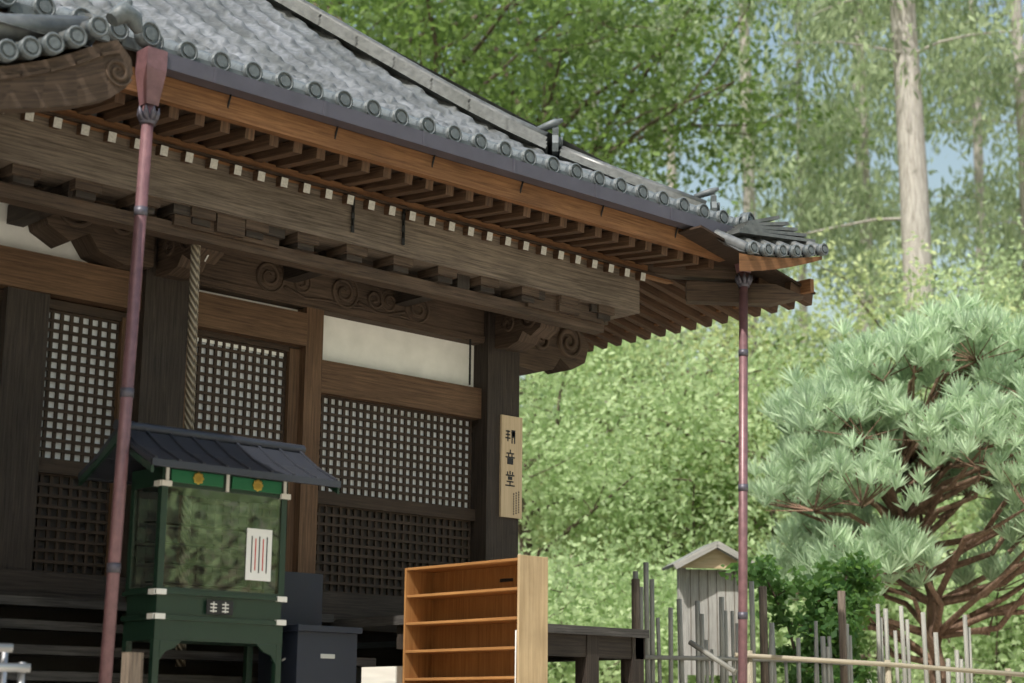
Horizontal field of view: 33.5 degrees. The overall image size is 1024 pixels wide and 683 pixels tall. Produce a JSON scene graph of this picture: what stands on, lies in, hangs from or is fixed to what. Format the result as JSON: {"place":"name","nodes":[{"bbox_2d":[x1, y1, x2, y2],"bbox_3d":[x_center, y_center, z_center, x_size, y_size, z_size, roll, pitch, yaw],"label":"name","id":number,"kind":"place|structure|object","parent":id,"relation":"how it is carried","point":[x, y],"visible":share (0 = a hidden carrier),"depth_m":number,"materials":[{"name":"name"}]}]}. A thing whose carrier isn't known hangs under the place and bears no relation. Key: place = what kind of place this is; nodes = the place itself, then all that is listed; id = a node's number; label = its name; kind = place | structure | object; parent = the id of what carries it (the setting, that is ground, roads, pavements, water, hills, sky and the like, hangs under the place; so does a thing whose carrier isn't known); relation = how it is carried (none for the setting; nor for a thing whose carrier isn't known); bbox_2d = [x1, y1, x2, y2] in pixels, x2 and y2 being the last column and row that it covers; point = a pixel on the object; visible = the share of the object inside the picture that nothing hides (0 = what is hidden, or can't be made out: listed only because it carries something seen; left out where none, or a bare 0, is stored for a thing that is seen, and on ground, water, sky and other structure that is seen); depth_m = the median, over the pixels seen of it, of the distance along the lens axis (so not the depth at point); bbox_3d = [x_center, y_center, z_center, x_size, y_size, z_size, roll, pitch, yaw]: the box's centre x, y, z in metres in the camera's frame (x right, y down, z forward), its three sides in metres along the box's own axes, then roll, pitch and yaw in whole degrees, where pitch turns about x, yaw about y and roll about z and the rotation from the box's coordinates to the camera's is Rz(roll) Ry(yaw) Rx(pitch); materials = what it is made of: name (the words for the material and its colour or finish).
{"place":"outdoors","nodes":[
{"label":"outdoors","id":0,"kind":"place"},
{"bbox_2d":[91,41,606,197],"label":"roof body","id":1,"kind":"structure","parent":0,"point":[566,144],"depth_m":15.84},
{"bbox_2d":[0,8,815,351],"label":"roof eaves","id":2,"kind":"object","parent":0,"point":[664,262],"visible":0.24,"depth_m":13.27,"materials":[{"name":"brown wood"}]},
{"bbox_2d":[361,659,985,682],"bbox_3d":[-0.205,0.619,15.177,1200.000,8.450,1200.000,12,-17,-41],"label":"ground","id":3,"kind":"structure","parent":0,"point":[378,675],"depth_m":57.67,"materials":[{"name":"white"}]},
{"bbox_2d":[0,643,143,682],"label":"steel handrail","id":4,"kind":"object","parent":3,"relation":"on","point":[132,667],"visible":1,"depth_m":9.81,"materials":[{"name":"grey metal"}]},
{"bbox_2d":[98,46,167,682],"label":"downpipe","id":5,"kind":"object","parent":3,"relation":"on","point":[150,68],"visible":1,"depth_m":10.78,"materials":[{"name":"metal"}]},
{"bbox_2d":[78,419,340,682],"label":"offering cabinet","id":6,"kind":"object","parent":3,"relation":"on","point":[206,555],"visible":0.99,"depth_m":11.00,"materials":[{"name":"green wood"}]},
{"bbox_2d":[258,571,361,682],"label":"storage box","id":7,"kind":"object","parent":3,"relation":"on","point":[314,650],"visible":0.62,"depth_m":11.55,"materials":[{"name":"black"}]},
{"bbox_2d":[0,113,648,682],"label":"temple hall","id":8,"kind":"structure","parent":3,"relation":"on","point":[376,361],"depth_m":13.28,"materials":[{"name":"brown wood"}]},
{"bbox_2d":[175,244,200,666],"bbox_3d":[-2.296,0.620,12.053,0.136,3.310,0.100,12,-17,-41],"label":"bell rope","id":9,"kind":"object","parent":8,"relation":"on","point":[192,338],"visible":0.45,"depth_m":12.16,"materials":[{"name":"beige fabric"}]},
{"bbox_2d":[17,0,627,183],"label":"roof tiles","id":10,"kind":"object","parent":8,"relation":"on","point":[265,35],"visible":0.58,"depth_m":14.70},
{"bbox_2d":[0,0,754,225],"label":"roof edge tiles","id":11,"kind":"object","parent":8,"relation":"on","point":[349,37],"depth_m":15.00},
{"bbox_2d":[0,0,160,113],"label":"roof gable end","id":12,"kind":"object","parent":11,"relation":"attached to","point":[72,67],"visible":1,"depth_m":9.80,"materials":[{"name":"brown wood"}]},
{"bbox_2d":[166,53,734,237],"bbox_3d":[-0.176,-1.297,13.334,6.262,0.280,0.286,12,-17,-41],"label":"eave gutter","id":13,"kind":"object","parent":11,"relation":"on","point":[231,84],"visible":0.84,"depth_m":12.73,"materials":[{"name":"metal"}]},
{"bbox_2d":[499,415,521,518],"bbox_3d":[-0.009,1.103,14.975,0.250,0.900,0.025,12,-17,-41],"label":"wooden sign","id":14,"kind":"object","parent":8,"relation":"attached to","point":[510,490],"visible":1,"depth_m":14.96,"materials":[{"name":"brown wood"}]},
{"bbox_2d":[596,215,828,338],"bbox_3d":[-1.700,0.110,19.316,1.229,0.843,12.188,12,-17,-41],"label":"roof eave","id":15,"kind":"object","parent":8,"relation":"attached to","point":[768,243],"visible":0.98,"depth_m":15.23,"materials":[{"name":"brown wood"}]},
{"bbox_2d":[402,555,547,682],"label":"shoe rack","id":16,"kind":"object","parent":3,"relation":"on","point":[479,622],"visible":1,"depth_m":12.43,"materials":[{"name":"brown wood"}]},
{"bbox_2d":[319,0,704,398],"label":"tree","id":17,"kind":"object","parent":3,"relation":"on","point":[610,136],"visible":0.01,"depth_m":44.15,"materials":[{"name":"green plant"}]},
{"bbox_2d":[306,0,795,682],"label":"tree","id":18,"kind":"object","parent":3,"relation":"on","point":[408,24],"visible":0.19,"depth_m":33.93,"materials":[{"name":"green plant"}]},
{"bbox_2d":[519,376,583,538],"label":"hill tree","id":19,"kind":"object","parent":3,"relation":"on","point":[529,421],"depth_m":116.77,"materials":[{"name":"green plant"}]},
{"bbox_2d":[551,0,665,430],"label":"cedar tree","id":20,"kind":"object","parent":3,"relation":"on","point":[590,46],"visible":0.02,"depth_m":75.45,"materials":[{"name":"green plant"}]},
{"bbox_2d":[518,338,724,616],"bbox_3d":[-0.042,2.087,29.137,7.596,9.333,7.827,-4,-14,21],"label":"bush","id":21,"kind":"object","parent":3,"relation":"on","point":[540,454],"visible":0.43,"depth_m":28.22,"materials":[{"name":"green plant"}]},
{"bbox_2d":[356,0,893,576],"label":"tree","id":22,"kind":"object","parent":3,"relation":"on","point":[670,110],"visible":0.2,"depth_m":39.61,"materials":[{"name":"green plant"}]},
{"bbox_2d":[521,499,729,682],"bbox_3d":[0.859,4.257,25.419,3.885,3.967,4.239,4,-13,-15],"label":"undergrowth","id":23,"kind":"object","parent":3,"relation":"on","point":[561,672],"visible":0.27,"depth_m":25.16,"materials":[{"name":"green plant"}]},
{"bbox_2d":[520,328,764,575],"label":"green tree","id":24,"kind":"object","parent":3,"relation":"on","point":[646,407],"depth_m":41.06,"materials":[{"name":"green plant"}]},
{"bbox_2d":[586,0,761,390],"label":"cedar tree","id":25,"kind":"object","parent":3,"relation":"on","point":[674,171],"visible":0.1,"depth_m":61.55,"materials":[{"name":"green plant"}]},
{"bbox_2d":[661,541,754,682],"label":"wooden shed","id":26,"kind":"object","parent":3,"relation":"on","point":[707,589],"visible":0.68,"depth_m":20.07,"materials":[{"name":"grey wood"}]},
{"bbox_2d":[551,315,879,554],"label":"green tree","id":27,"kind":"object","parent":3,"relation":"on","point":[826,340],"visible":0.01,"depth_m":42.89,"materials":[{"name":"green plant"}]},
{"bbox_2d":[522,310,918,682],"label":"green tree","id":28,"kind":"object","parent":3,"relation":"on","point":[693,531],"visible":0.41,"depth_m":29.18,"materials":[{"name":"green plant"}]},
{"bbox_2d":[630,494,811,682],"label":"undergrowth","id":29,"kind":"object","parent":3,"relation":"on","point":[781,632],"visible":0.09,"depth_m":25.75,"materials":[{"name":"green plant"}]},
{"bbox_2d":[518,266,937,638],"bbox_3d":[2.627,2.523,32.061,9.311,9.812,10.995,12,-17,-41],"label":"green tree","id":30,"kind":"object","parent":3,"relation":"on","point":[733,330],"visible":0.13,"depth_m":31.09,"materials":[{"name":"green plant"}]},
{"bbox_2d":[523,313,948,682],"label":"green tree","id":31,"kind":"object","parent":3,"relation":"on","point":[759,525],"visible":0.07,"depth_m":29.81,"materials":[{"name":"green plant"}]},
{"bbox_2d":[735,254,753,682],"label":"downpipe","id":32,"kind":"object","parent":3,"relation":"on","point":[743,280],"visible":0.93,"depth_m":14.78,"materials":[{"name":"metal"}]},
{"bbox_2d":[616,0,884,674],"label":"cedar tree","id":33,"kind":"object","parent":3,"relation":"on","point":[749,195],"visible":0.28,"depth_m":46.77,"materials":[{"name":"green plant"}]},
{"bbox_2d":[718,319,797,540],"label":"hill tree","id":34,"kind":"object","parent":3,"relation":"on","point":[774,336],"depth_m":102.86,"materials":[{"name":"green plant"}]},
{"bbox_2d":[637,462,904,652],"bbox_3d":[6.405,4.828,39.243,9.398,8.507,9.313,0,-13,3],"label":"bush","id":35,"kind":"object","parent":3,"relation":"on","point":[758,535],"visible":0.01,"depth_m":37.96,"materials":[{"name":"green plant"}]},
{"bbox_2d":[564,324,1023,682],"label":"green tree","id":36,"kind":"object","parent":3,"relation":"on","point":[725,439],"visible":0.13,"depth_m":28.53,"materials":[{"name":"green plant"}]},
{"bbox_2d":[718,541,885,682],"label":"camellia shrub","id":37,"kind":"object","parent":3,"relation":"on","point":[855,583],"visible":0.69,"depth_m":18.20,"materials":[{"name":"green plant"}]},
{"bbox_2d":[685,0,932,419],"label":"cedar tree","id":38,"kind":"object","parent":3,"relation":"on","point":[780,86],"visible":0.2,"depth_m":54.28,"materials":[{"name":"green plant"}]},
{"bbox_2d":[631,562,1023,682],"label":"bamboo fence","id":39,"kind":"object","parent":3,"relation":"on","point":[703,657],"visible":0.97,"depth_m":16.56,"materials":[{"name":"grey wood"}]},
{"bbox_2d":[640,211,1023,682],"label":"green tree","id":40,"kind":"object","parent":3,"relation":"on","point":[846,311],"visible":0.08,"depth_m":33.22,"materials":[{"name":"green plant"}]},
{"bbox_2d":[759,1,948,673],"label":"cedar tree","id":41,"kind":"object","parent":3,"relation":"on","point":[842,37],"visible":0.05,"depth_m":65.88,"materials":[{"name":"green plant"}]},
{"bbox_2d":[716,212,1023,681],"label":"green tree","id":42,"kind":"object","parent":3,"relation":"on","point":[940,269],"visible":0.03,"depth_m":43.88,"materials":[{"name":"green plant"}]},
{"bbox_2d":[727,0,1023,681],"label":"cedar tree","id":43,"kind":"object","parent":3,"relation":"on","point":[906,35],"visible":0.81,"depth_m":36.34,"materials":[{"name":"green plant"}]},
{"bbox_2d":[748,288,1023,682],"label":"pine tree","id":44,"kind":"object","parent":3,"relation":"on","point":[877,417],"visible":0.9,"depth_m":20.42,"materials":[{"name":"green plant"}]},
{"bbox_2d":[756,0,1016,670],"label":"cedar tree","id":45,"kind":"object","parent":3,"relation":"on","point":[838,136],"visible":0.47,"depth_m":49.37,"materials":[{"name":"green plant"}]},
{"bbox_2d":[805,201,1023,682],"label":"green tree","id":46,"kind":"object","parent":3,"relation":"on","point":[999,298],"visible":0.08,"depth_m":31.33,"materials":[{"name":"green plant"}]},
{"bbox_2d":[847,0,1023,678],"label":"cedar tree","id":47,"kind":"object","parent":3,"relation":"on","point":[978,174],"visible":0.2,"depth_m":57.17,"materials":[{"name":"green plant"}]},
{"bbox_2d":[867,0,1023,316],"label":"cedar tree","id":48,"kind":"object","parent":3,"relation":"on","point":[1009,231],"visible":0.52,"depth_m":47.50,"materials":[{"name":"green plant"}]},
{"bbox_2d":[871,508,1023,682],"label":"undergrowth","id":49,"kind":"object","parent":3,"relation":"on","point":[993,646],"visible":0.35,"depth_m":25.22,"materials":[{"name":"green plant"}]},
{"bbox_2d":[343,0,1023,597],"label":"sky","id":50,"kind":"structure","parent":0,"point":[940,163],"materials":[{"name":"blue"}]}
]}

